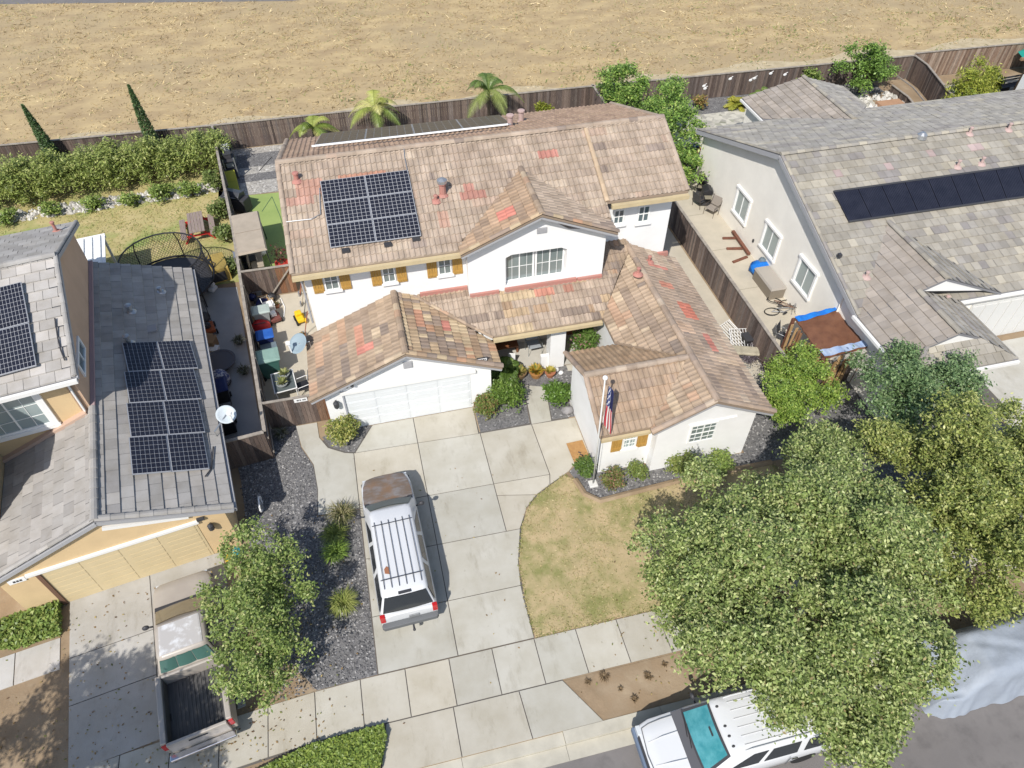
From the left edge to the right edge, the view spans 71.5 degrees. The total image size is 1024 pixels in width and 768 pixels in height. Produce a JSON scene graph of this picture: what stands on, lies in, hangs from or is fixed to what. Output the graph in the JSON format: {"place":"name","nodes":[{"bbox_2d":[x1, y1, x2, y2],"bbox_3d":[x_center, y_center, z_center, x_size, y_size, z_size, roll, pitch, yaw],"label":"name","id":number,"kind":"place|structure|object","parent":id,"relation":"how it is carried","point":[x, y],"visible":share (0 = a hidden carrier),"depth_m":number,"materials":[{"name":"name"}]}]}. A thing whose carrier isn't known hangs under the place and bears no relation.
{"place":"outdoors","nodes":[
{"label":"outdoors","id":0,"kind":"place"},
{"bbox_2d":[0,153,238,284],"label":"back lawn","id":1,"kind":"structure","parent":0,"point":[227,248],"depth_m":38.37,"materials":[{"name":"plant"}]},
{"bbox_2d":[20,104,63,168],"bbox_3d":[-26.440,-13.866,40.270,1.052,4.154,1.074,-10,48,-9],"label":"cypress","id":2,"kind":"object","parent":1,"relation":"on","point":[44,140],"visible":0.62,"depth_m":39.95,"materials":[{"name":"green plant"}]},
{"bbox_2d":[76,233,116,262],"bbox_3d":[-20.130,-4.772,32.975,3.260,2.330,3.280,-17,49,-15],"label":"patio cover","id":3,"kind":"object","parent":1,"relation":"on","point":[93,248],"visible":0.24,"depth_m":32.92,"materials":[{"name":"white metal"}]},
{"bbox_2d":[0,182,220,221],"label":"white rubble","id":4,"kind":"object","parent":1,"relation":"on","point":[66,209],"visible":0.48,"depth_m":39.18,"materials":[{"name":"stone"}]},
{"bbox_2d":[0,124,233,207],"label":"hedge","id":5,"kind":"object","parent":1,"relation":"on","point":[39,173],"visible":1,"depth_m":39.37,"materials":[{"name":"green plant"}]},
{"bbox_2d":[126,84,162,145],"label":"cypress","id":6,"kind":"object","parent":1,"relation":"on","point":[145,121],"visible":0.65,"depth_m":40.15,"materials":[{"name":"green plant"}]},
{"bbox_2d":[144,182,174,204],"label":"garden shrub","id":7,"kind":"object","parent":1,"relation":"on","point":[154,190],"visible":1,"depth_m":39.23,"materials":[{"name":"green plant"}]},
{"bbox_2d":[179,211,215,244],"bbox_3d":[-16.445,-8.159,37.214,1.720,0.781,1.900,-16,49,-14],"label":"picnic table","id":8,"kind":"object","parent":1,"relation":"on","point":[209,218],"visible":0.94,"depth_m":37.01,"materials":[{"name":"brown wood"}]},
{"bbox_2d":[199,252,231,283],"bbox_3d":[-14.646,-5.618,34.791,1.400,0.824,1.390,-21,50,-18],"label":"play box","id":9,"kind":"object","parent":1,"relation":"on","point":[222,272],"visible":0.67,"depth_m":34.54,"materials":[{"name":"yellow paint"}]},
{"bbox_2d":[220,188,252,212],"bbox_3d":[-15.020,-9.986,38.534,1.500,1.095,0.700,14,49,13],"label":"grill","id":10,"kind":"object","parent":1,"relation":"on","point":[240,201],"visible":0.69,"depth_m":38.29,"materials":[{"name":"black metal"}]},
{"bbox_2d":[0,0,294,3],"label":"road","id":11,"kind":"structure","parent":0,"point":[63,1],"depth_m":60.32,"materials":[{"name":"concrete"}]},
{"bbox_2d":[68,553,245,767],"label":"neighbour driveway","id":12,"kind":"structure","parent":0,"point":[134,658],"depth_m":21.95,"materials":[{"name":"concrete"}]},
{"bbox_2d":[142,569,237,763],"bbox_3d":[-9.665,8.116,21.355,2.400,1.722,5.560,-17,49,-15],"label":"parked pickup","id":13,"kind":"object","parent":12,"relation":"on","point":[193,710],"visible":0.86,"depth_m":20.70,"materials":[{"name":"beige paint"}]},
{"bbox_2d":[218,144,281,196],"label":"backyard gravel","id":14,"kind":"structure","parent":0,"point":[260,186],"depth_m":41.56,"materials":[{"name":"grey gravel"}]},
{"bbox_2d":[236,150,279,168],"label":"dark gravel strip","id":15,"kind":"object","parent":14,"relation":"on","point":[252,160],"visible":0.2,"depth_m":42.63,"materials":[{"name":"grey gravel"}]},
{"bbox_2d":[348,90,400,128],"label":"palm","id":16,"kind":"object","parent":14,"relation":"on","point":[377,107],"visible":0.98,"depth_m":41.59,"materials":[{"name":"green plant"}]},
{"bbox_2d":[466,72,523,117],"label":"palm","id":17,"kind":"object","parent":14,"relation":"on","point":[490,80],"visible":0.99,"depth_m":42.81,"materials":[{"name":"green plant"}]},
{"bbox_2d":[248,664,315,702],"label":"front dirt","id":18,"kind":"structure","parent":0,"point":[305,684],"depth_m":21.54,"materials":[{"name":"brown soil"}]},
{"bbox_2d":[254,291,327,428],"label":"side patio","id":19,"kind":"structure","parent":0,"point":[286,329],"depth_m":32.06,"materials":[{"name":"concrete"}]},
{"bbox_2d":[255,347,279,381],"bbox_3d":[-10.280,-0.822,30.081,1.063,1.184,0.832,-15,49,-14],"label":"wheelie bin","id":20,"kind":"object","parent":19,"relation":"on","point":[268,359],"visible":0.72,"depth_m":29.71,"materials":[{"name":"teal plastic"}]},
{"bbox_2d":[296,364,588,674],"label":"driveway","id":21,"kind":"structure","parent":0,"point":[507,474],"depth_m":26.19,"materials":[{"name":"concrete"}]},
{"bbox_2d":[322,426,370,451],"bbox_3d":[-6.463,2.254,28.006,1.950,0.001,1.190,-10,48,-9],"label":"planter bed","id":22,"kind":"object","parent":21,"relation":"on","point":[352,445],"visible":0.71,"depth_m":27.96,"materials":[{"name":"grey gravel"}]},
{"bbox_2d":[322,413,360,446],"bbox_3d":[-6.585,1.870,27.629,1.556,1.184,1.429,-10,48,-9],"label":"flowering bush","id":23,"kind":"object","parent":22,"relation":"on","point":[343,431],"visible":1,"depth_m":27.45,"materials":[{"name":"green plant"}]},
{"bbox_2d":[355,472,438,630],"bbox_3d":[-3.875,5.376,23.870,2.400,1.773,5.918,-11,48,-10],"label":"parked suv","id":24,"kind":"object","parent":21,"relation":"on","point":[403,583],"visible":1,"depth_m":22.83,"materials":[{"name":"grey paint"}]},
{"bbox_2d":[0,459,960,767],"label":"fallen leaves","id":25,"kind":"object","parent":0,"point":[248,677],"visible":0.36,"depth_m":21.33,"materials":[{"name":"brown plant"}]},
{"bbox_2d":[0,0,1023,143],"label":"field","id":26,"kind":"structure","parent":0,"point":[302,75],"depth_m":54.09,"materials":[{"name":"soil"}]},
{"bbox_2d":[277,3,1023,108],"bbox_3d":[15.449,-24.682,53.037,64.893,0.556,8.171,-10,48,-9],"label":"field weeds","id":27,"kind":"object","parent":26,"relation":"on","point":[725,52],"visible":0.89,"depth_m":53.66,"materials":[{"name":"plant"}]},
{"bbox_2d":[0,67,1023,767],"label":"lot ground","id":28,"kind":"structure","parent":0,"point":[22,719],"depth_m":21.52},
{"bbox_2d":[0,638,59,689],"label":"neighbour walk","id":29,"kind":"structure","parent":28,"relation":"on","point":[33,662],"depth_m":22.03,"materials":[{"name":"concrete"}]},
{"bbox_2d":[0,599,63,650],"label":"ground cover","id":30,"kind":"object","parent":28,"relation":"on","point":[33,625],"visible":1,"depth_m":22.52,"materials":[{"name":"green plant"}]},
{"bbox_2d":[0,220,241,609],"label":"tan house","id":31,"kind":"structure","parent":28,"relation":"on","point":[115,471],"depth_m":23.68,"materials":[{"name":"paint"}]},
{"bbox_2d":[0,394,61,442],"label":"window","id":32,"kind":"structure","parent":31,"relation":"in","point":[29,415],"depth_m":23.54,"materials":[{"name":"grey glass"}]},
{"bbox_2d":[41,525,213,601],"bbox_3d":[-12.451,5.870,23.296,4.650,1.960,0.023,-17,49,-15],"label":"garage door","id":33,"kind":"structure","parent":31,"relation":"in","point":[118,567],"depth_m":23.26,"materials":[{"name":"beige paint"}]},
{"bbox_2d":[117,232,214,306],"bbox_3d":[-16.081,-5.104,33.318,4.000,2.280,4.000,-10,48,-9],"label":"trampoline","id":34,"kind":"object","parent":28,"relation":"on","point":[204,277],"visible":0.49,"depth_m":33.87,"materials":[{"name":"black fabric"}]},
{"bbox_2d":[200,287,263,459],"bbox_3d":[-12.304,-0.880,30.922,1.936,0.001,11.639,-16,49,-15],"label":"side yard concrete","id":35,"kind":"object","parent":28,"relation":"on","point":[223,308],"visible":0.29,"depth_m":31.53,"materials":[{"name":"grey concrete"}]},
{"bbox_2d":[210,349,235,370],"bbox_3d":[-12.537,-0.866,30.610,1.360,0.470,1.360,-10,48,-9],"label":"fire pit table","id":36,"kind":"object","parent":35,"relation":"on","point":[223,359],"visible":0.76,"depth_m":30.50,"materials":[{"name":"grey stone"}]},
{"bbox_2d":[211,126,274,456],"bbox_3d":[-13.390,-6.268,34.837,0.318,1.642,24.880,-15,49,-14],"label":"board fence","id":37,"kind":"object","parent":28,"relation":"on","point":[260,384],"visible":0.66,"depth_m":30.76,"materials":[{"name":"brown wood"}]},
{"bbox_2d":[225,430,273,469],"bbox_3d":[-10.003,2.527,26.651,1.751,1.642,0.173,-13,49,-12],"label":"board fence","id":38,"kind":"object","parent":28,"relation":"on","point":[235,450],"visible":0.83,"depth_m":26.64,"materials":[{"name":"brown wood"}]},
{"bbox_2d":[247,192,287,283],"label":"artificial turf","id":39,"kind":"structure","parent":28,"relation":"on","point":[270,219],"depth_m":38.24,"materials":[{"name":"green plastic"}]},
{"bbox_2d":[231,211,271,268],"bbox_3d":[-12.883,-6.867,35.335,1.430,1.731,3.440,-15,49,-14],"label":"canopy swing","id":40,"kind":"object","parent":39,"relation":"on","point":[248,228],"visible":0.94,"depth_m":34.70,"materials":[{"name":"beige fabric"}]},
{"bbox_2d":[241,264,297,296],"bbox_3d":[-11.394,-4.807,33.465,2.300,1.600,0.165,-10,48,-9],"label":"yard divider","id":41,"kind":"object","parent":28,"relation":"on","point":[268,282],"visible":0.8,"depth_m":33.42,"materials":[{"name":"brown wood"}]},
{"bbox_2d":[262,394,329,428],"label":"yard gate","id":42,"kind":"structure","parent":28,"relation":"on","point":[301,411],"depth_m":27.99,"materials":[{"name":"brown wood"}]},
{"bbox_2d":[238,425,377,698],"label":"gravel yard","id":43,"kind":"structure","parent":28,"relation":"on","point":[324,660],"depth_m":24.36,"materials":[{"name":"grey gravel"}]},
{"bbox_2d":[190,513,322,715],"bbox_3d":[-7.459,6.974,21.332,3.693,3.505,5.909,-10,48,-9],"label":"tree","id":44,"kind":"object","parent":43,"relation":"on","point":[261,589],"visible":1,"depth_m":20.54,"materials":[{"name":"green plant"}]},
{"bbox_2d":[316,537,350,565],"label":"ornamental grass","id":45,"kind":"object","parent":43,"relation":"on","point":[333,553],"depth_m":24.34,"materials":[{"name":"green plant"}]},
{"bbox_2d":[316,519,350,546],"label":"ornamental grass","id":46,"kind":"object","parent":43,"relation":"on","point":[332,531],"depth_m":24.84,"materials":[{"name":"green plant"}]},
{"bbox_2d":[324,581,359,619],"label":"ornamental grass","id":47,"kind":"object","parent":43,"relation":"on","point":[343,603],"depth_m":23.05,"materials":[{"name":"green plant"}]},
{"bbox_2d":[324,496,359,530],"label":"ornamental grass","id":48,"kind":"object","parent":43,"relation":"on","point":[342,512],"depth_m":25.36,"materials":[{"name":"beige plant"}]},
{"bbox_2d":[289,115,338,139],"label":"palm","id":49,"kind":"object","parent":28,"relation":"on","point":[312,122],"visible":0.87,"depth_m":41.95,"materials":[{"name":"green plant"}]},
{"bbox_2d":[261,723,387,767],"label":"ground cover","id":50,"kind":"object","parent":28,"relation":"on","point":[363,748],"visible":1,"depth_m":20.06,"materials":[{"name":"green plant"}]},
{"bbox_2d":[0,55,914,164],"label":"board fence","id":51,"kind":"object","parent":28,"relation":"on","point":[723,85],"visible":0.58,"depth_m":44.93,"materials":[{"name":"brown wood"}]},
{"bbox_2d":[381,680,602,767],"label":"driveway apron","id":52,"kind":"object","parent":28,"relation":"on","point":[454,732],"visible":1,"depth_m":20.81,"materials":[{"name":"concrete"}]},
{"bbox_2d":[474,385,529,431],"bbox_3d":[-0.477,0.764,29.392,2.260,0.001,2.720,-10,48,-9],"label":"planter bed","id":53,"kind":"object","parent":28,"relation":"on","point":[506,419],"visible":0.38,"depth_m":28.80,"materials":[{"name":"grey gravel"}]},
{"bbox_2d":[471,389,502,420],"bbox_3d":[-1.005,0.813,28.678,1.599,1.091,1.552,-10,48,-9],"label":"flowering bush","id":54,"kind":"object","parent":53,"relation":"on","point":[485,403],"visible":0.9,"depth_m":28.52,"materials":[{"name":"green plant"}]},
{"bbox_2d":[486,376,526,412],"bbox_3d":[-0.229,0.445,28.752,1.672,1.480,1.558,-10,48,-9],"label":"flowering bush","id":55,"kind":"object","parent":53,"relation":"on","point":[506,389],"visible":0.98,"depth_m":28.48,"materials":[{"name":"green plant"}]},
{"bbox_2d":[491,356,520,379],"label":"fern plant","id":56,"kind":"object","parent":28,"relation":"on","point":[511,367],"visible":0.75,"depth_m":29.79,"materials":[{"name":"green plant"}]},
{"bbox_2d":[275,101,776,471],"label":"house","id":57,"kind":"structure","parent":28,"relation":"on","point":[428,262],"depth_m":27.79,"materials":[{"name":"brown tile"}]},
{"bbox_2d":[344,374,471,427],"bbox_3d":[-4.016,0.666,28.098,4.880,2.020,0.042,-10,48,-9],"label":"garage door","id":58,"kind":"structure","parent":57,"relation":"in","point":[453,393],"depth_m":28.08,"materials":[{"name":"white paint"}]},
{"bbox_2d":[505,252,533,281],"bbox_3d":[0.290,-4.764,28.658,1.222,1.400,0.080,-10,48,-9],"label":"window","id":59,"kind":"structure","parent":57,"relation":"in","point":[518,266],"depth_m":28.70,"materials":[{"name":"white paint"}]},
{"bbox_2d":[534,248,564,277],"bbox_3d":[1.517,-4.979,28.858,1.222,1.400,0.080,-10,48,-9],"label":"window","id":60,"kind":"structure","parent":57,"relation":"in","point":[548,262],"depth_m":28.89,"materials":[{"name":"white paint"}]},
{"bbox_2d":[687,421,718,443],"bbox_3d":[6.952,1.759,25.980,1.043,1.017,0.080,-10,48,-9],"label":"window","id":61,"kind":"structure","parent":57,"relation":"in","point":[702,432],"depth_m":25.98,"materials":[{"name":"white paint"}]},
{"bbox_2d":[508,365,571,386],"bbox_3d":[1.637,-0.257,30.337,4.500,0.001,1.160,-10,48,-9],"label":"planter bed","id":62,"kind":"object","parent":28,"relation":"on","point":[564,377],"visible":0.25,"depth_m":30.30,"materials":[{"name":"grey gravel"}]},
{"bbox_2d":[548,395,573,418],"bbox_3d":[1.885,0.756,29.399,0.940,0.001,1.800,-10,48,-9],"label":"planter bed","id":63,"kind":"object","parent":28,"relation":"on","point":[556,413],"visible":0.4,"depth_m":29.06,"materials":[{"name":"grey gravel"}]},
{"bbox_2d":[540,379,571,407],"bbox_3d":[1.848,0.350,29.001,1.430,1.244,1.372,-10,48,-9],"label":"flowering bush","id":64,"kind":"object","parent":63,"relation":"on","point":[556,392],"visible":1,"depth_m":28.76,"materials":[{"name":"green plant"}]},
{"bbox_2d":[568,327,601,350],"bbox_3d":[3.113,-1.794,30.318,1.405,2.229,1.257,32,55,26],"label":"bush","id":65,"kind":"object","parent":28,"relation":"on","point":[585,338],"visible":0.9,"depth_m":29.87,"materials":[{"name":"green plant"}]},
{"bbox_2d":[591,58,709,184],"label":"garden tree","id":66,"kind":"object","parent":28,"relation":"on","point":[672,89],"visible":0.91,"depth_m":41.30,"materials":[{"name":"green plant"}]},
{"bbox_2d":[573,460,772,502],"bbox_3d":[6.140,3.391,26.929,7.668,0.209,1.247,-10,48,-9],"label":"bed edging","id":67,"kind":"object","parent":28,"relation":"on","point":[580,487],"visible":0.9,"depth_m":26.44,"materials":[{"name":"beige concrete"}]},
{"bbox_2d":[591,84,787,383],"bbox_3d":[8.182,-9.649,37.983,0.190,1.642,25.745,-10,48,-9],"label":"board fence","id":68,"kind":"object","parent":28,"relation":"on","point":[736,305],"visible":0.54,"depth_m":33.27,"materials":[{"name":"brown wood"}]},
{"bbox_2d":[569,335,835,497],"bbox_3d":[7.038,0.966,29.210,10.970,0.001,6.950,-10,48,-9],"label":"gravel bed","id":69,"kind":"object","parent":28,"relation":"on","point":[652,475],"visible":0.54,"depth_m":27.63,"materials":[{"name":"grey gravel"}]},
{"bbox_2d":[598,465,626,491],"bbox_3d":[3.719,3.525,26.314,1.055,0.853,0.996,3,47,2],"label":"flowering bush","id":70,"kind":"object","parent":69,"relation":"on","point":[609,479],"visible":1,"depth_m":26.15,"materials":[{"name":"green plant"}]},
{"bbox_2d":[663,446,697,477],"bbox_3d":[6.335,3.051,26.534,1.385,1.175,1.294,7,47,6],"label":"flowering bush","id":71,"kind":"object","parent":69,"relation":"on","point":[675,461],"visible":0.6,"depth_m":26.37,"materials":[{"name":"green plant"}]},
{"bbox_2d":[705,447,735,476],"bbox_3d":[7.882,2.930,26.673,1.589,1.136,1.257,-23,51,-20],"label":"flowering bush","id":72,"kind":"object","parent":69,"relation":"on","point":[726,462],"visible":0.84,"depth_m":26.45,"materials":[{"name":"green plant"}]},
{"bbox_2d":[757,339,850,428],"bbox_3d":[11.130,0.190,28.073,4.393,2.874,3.408,-26,52,-22],"label":"tree","id":73,"kind":"object","parent":69,"relation":"on","point":[783,399],"visible":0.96,"depth_m":27.45,"materials":[{"name":"green plant"}]},
{"bbox_2d":[663,227,768,383],"bbox_3d":[7.922,-5.010,34.760,2.950,0.001,14.500,-10,48,-9],"label":"side concrete","id":74,"kind":"object","parent":28,"relation":"on","point":[672,247],"depth_m":34.14,"materials":[{"name":"beige concrete"}]},
{"bbox_2d":[632,82,883,118],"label":"planting strip","id":75,"kind":"object","parent":28,"relation":"on","point":[716,104],"visible":0.2,"depth_m":47.67,"materials":[{"name":"grey gravel"}]},
{"bbox_2d":[828,38,903,98],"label":"garden tree","id":76,"kind":"object","parent":75,"relation":"on","point":[873,68],"visible":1,"depth_m":47.04,"materials":[{"name":"green plant"}]},
{"bbox_2d":[671,94,874,172],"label":"cobble yard","id":77,"kind":"structure","parent":28,"relation":"on","point":[724,118],"depth_m":46.05,"materials":[{"name":"grey stone"}]},
{"bbox_2d":[781,307,867,387],"bbox_3d":[13.340,-1.538,30.023,2.766,2.244,2.665,-10,48,-9],"label":"lean to","id":78,"kind":"object","parent":28,"relation":"on","point":[829,332],"visible":0.71,"depth_m":29.34,"materials":[{"name":"brown wood"}]},
{"bbox_2d":[694,75,1023,418],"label":"grey house","id":79,"kind":"structure","parent":28,"relation":"on","point":[877,228],"depth_m":31.33,"materials":[{"name":"paint"}]},
{"bbox_2d":[731,184,752,226],"bbox_3d":[11.688,-9.080,36.203,0.140,1.524,1.570,-10,48,-9],"label":"window","id":80,"kind":"structure","parent":79,"relation":"in","point":[741,206],"depth_m":36.21,"materials":[{"name":"white paint"}]},
{"bbox_2d":[758,219,782,263],"bbox_3d":[12.406,-6.864,34.180,0.140,1.524,1.570,-10,48,-9],"label":"window","id":81,"kind":"structure","parent":79,"relation":"in","point":[770,240],"depth_m":34.19,"materials":[{"name":"white paint"}]},
{"bbox_2d":[790,253,819,301],"bbox_3d":[13.140,-4.777,31.929,0.140,1.524,1.570,-10,48,-9],"label":"window","id":82,"kind":"structure","parent":79,"relation":"in","point":[805,276],"depth_m":31.92,"materials":[{"name":"white paint"}]},
{"bbox_2d":[969,296,1023,335],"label":"garage door","id":83,"kind":"structure","parent":79,"relation":"in","point":[1005,316],"depth_m":30.98,"materials":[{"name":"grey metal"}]},
{"bbox_2d":[906,55,953,100],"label":"board fence","id":84,"kind":"object","parent":28,"relation":"on","point":[925,79],"visible":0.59,"depth_m":48.03,"materials":[{"name":"brown wood"}]},
{"bbox_2d":[847,385,1023,630],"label":"street tree","id":85,"kind":"object","parent":28,"relation":"on","point":[975,501],"visible":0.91,"depth_m":20.95,"materials":[{"name":"green plant"}]},
{"bbox_2d":[905,42,1023,78],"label":"board fence","id":86,"kind":"object","parent":28,"relation":"on","point":[944,62],"visible":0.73,"depth_m":50.04,"materials":[{"name":"brown wood"}]},
{"bbox_2d":[941,52,1007,98],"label":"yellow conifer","id":87,"kind":"object","parent":28,"relation":"on","point":[972,78],"visible":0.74,"depth_m":44.70,"materials":[{"name":"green plant"}]},
{"bbox_2d":[491,334,579,370],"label":"porch floor","id":88,"kind":"structure","parent":0,"point":[523,358],"depth_m":31.37,"materials":[{"name":"concrete"}]},
{"bbox_2d":[57,38,1023,145],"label":"dirt track","id":89,"kind":"structure","parent":0,"point":[959,43],"depth_m":51.42,"materials":[{"name":"beige soil"}]},
{"bbox_2d":[85,532,1016,767],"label":"sidewalk","id":90,"kind":"structure","parent":0,"point":[413,691],"depth_m":21.51,"materials":[{"name":"concrete"}]},
{"bbox_2d":[517,465,840,638],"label":"lawn","id":91,"kind":"structure","parent":0,"point":[620,577],"depth_m":24.69,"materials":[{"name":"plant"}]},
{"bbox_2d":[565,616,869,718],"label":"parkway dirt","id":92,"kind":"structure","parent":0,"point":[607,700],"depth_m":21.59,"materials":[{"name":"brown soil"}]},
{"bbox_2d":[624,414,979,767],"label":"street tree","id":93,"kind":"object","parent":92,"relation":"on","point":[830,500],"visible":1,"depth_m":18.54,"materials":[{"name":"green plant"}]},
{"bbox_2d":[677,180,833,383],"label":"neighbour patio","id":94,"kind":"structure","parent":0,"point":[714,230],"depth_m":35.73,"materials":[{"name":"concrete"}]},
{"bbox_2d":[752,266,786,299],"bbox_3d":[12.360,-4.870,34.193,0.820,0.680,1.760,-10,48,-9],"label":"deck box","id":95,"kind":"object","parent":94,"relation":"on","point":[769,283],"visible":0.93,"depth_m":33.87,"materials":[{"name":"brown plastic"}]},
{"bbox_2d":[546,684,1023,767],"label":"street","id":96,"kind":"structure","parent":0,"point":[990,736],"depth_m":20.54,"materials":[{"name":"grey asphalt"}]},
{"bbox_2d":[424,613,1023,767],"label":"kerb","id":97,"kind":"structure","parent":96,"relation":"on","point":[579,742],"depth_m":20.54,"materials":[{"name":"concrete"}]},
{"bbox_2d":[631,688,839,767],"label":"kerbside suv","id":98,"kind":"object","parent":96,"relation":"on","point":[723,731],"visible":0.64,"depth_m":19.37,"materials":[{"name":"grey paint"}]},
{"bbox_2d":[916,614,1023,718],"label":"covered car","id":99,"kind":"object","parent":96,"relation":"on","point":[995,675],"visible":0.66,"depth_m":20.86,"materials":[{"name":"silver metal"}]},
{"bbox_2d":[811,379,1023,535],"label":"front gravel","id":100,"kind":"structure","parent":0,"point":[844,415],"depth_m":28.66,"materials":[{"name":"grey gravel"}]},
{"bbox_2d":[840,336,996,455],"bbox_3d":[14.817,0.506,26.684,5.413,4.476,4.923,-10,48,-9],"label":"garden tree","id":101,"kind":"object","parent":100,"relation":"on","point":[958,375],"visible":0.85,"depth_m":25.41,"materials":[{"name":"green plant"}]},
{"bbox_2d":[977,337,1023,426],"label":"driveway","id":102,"kind":"structure","parent":0,"point":[1008,380],"depth_m":30.23,"materials":[{"name":"concrete"}]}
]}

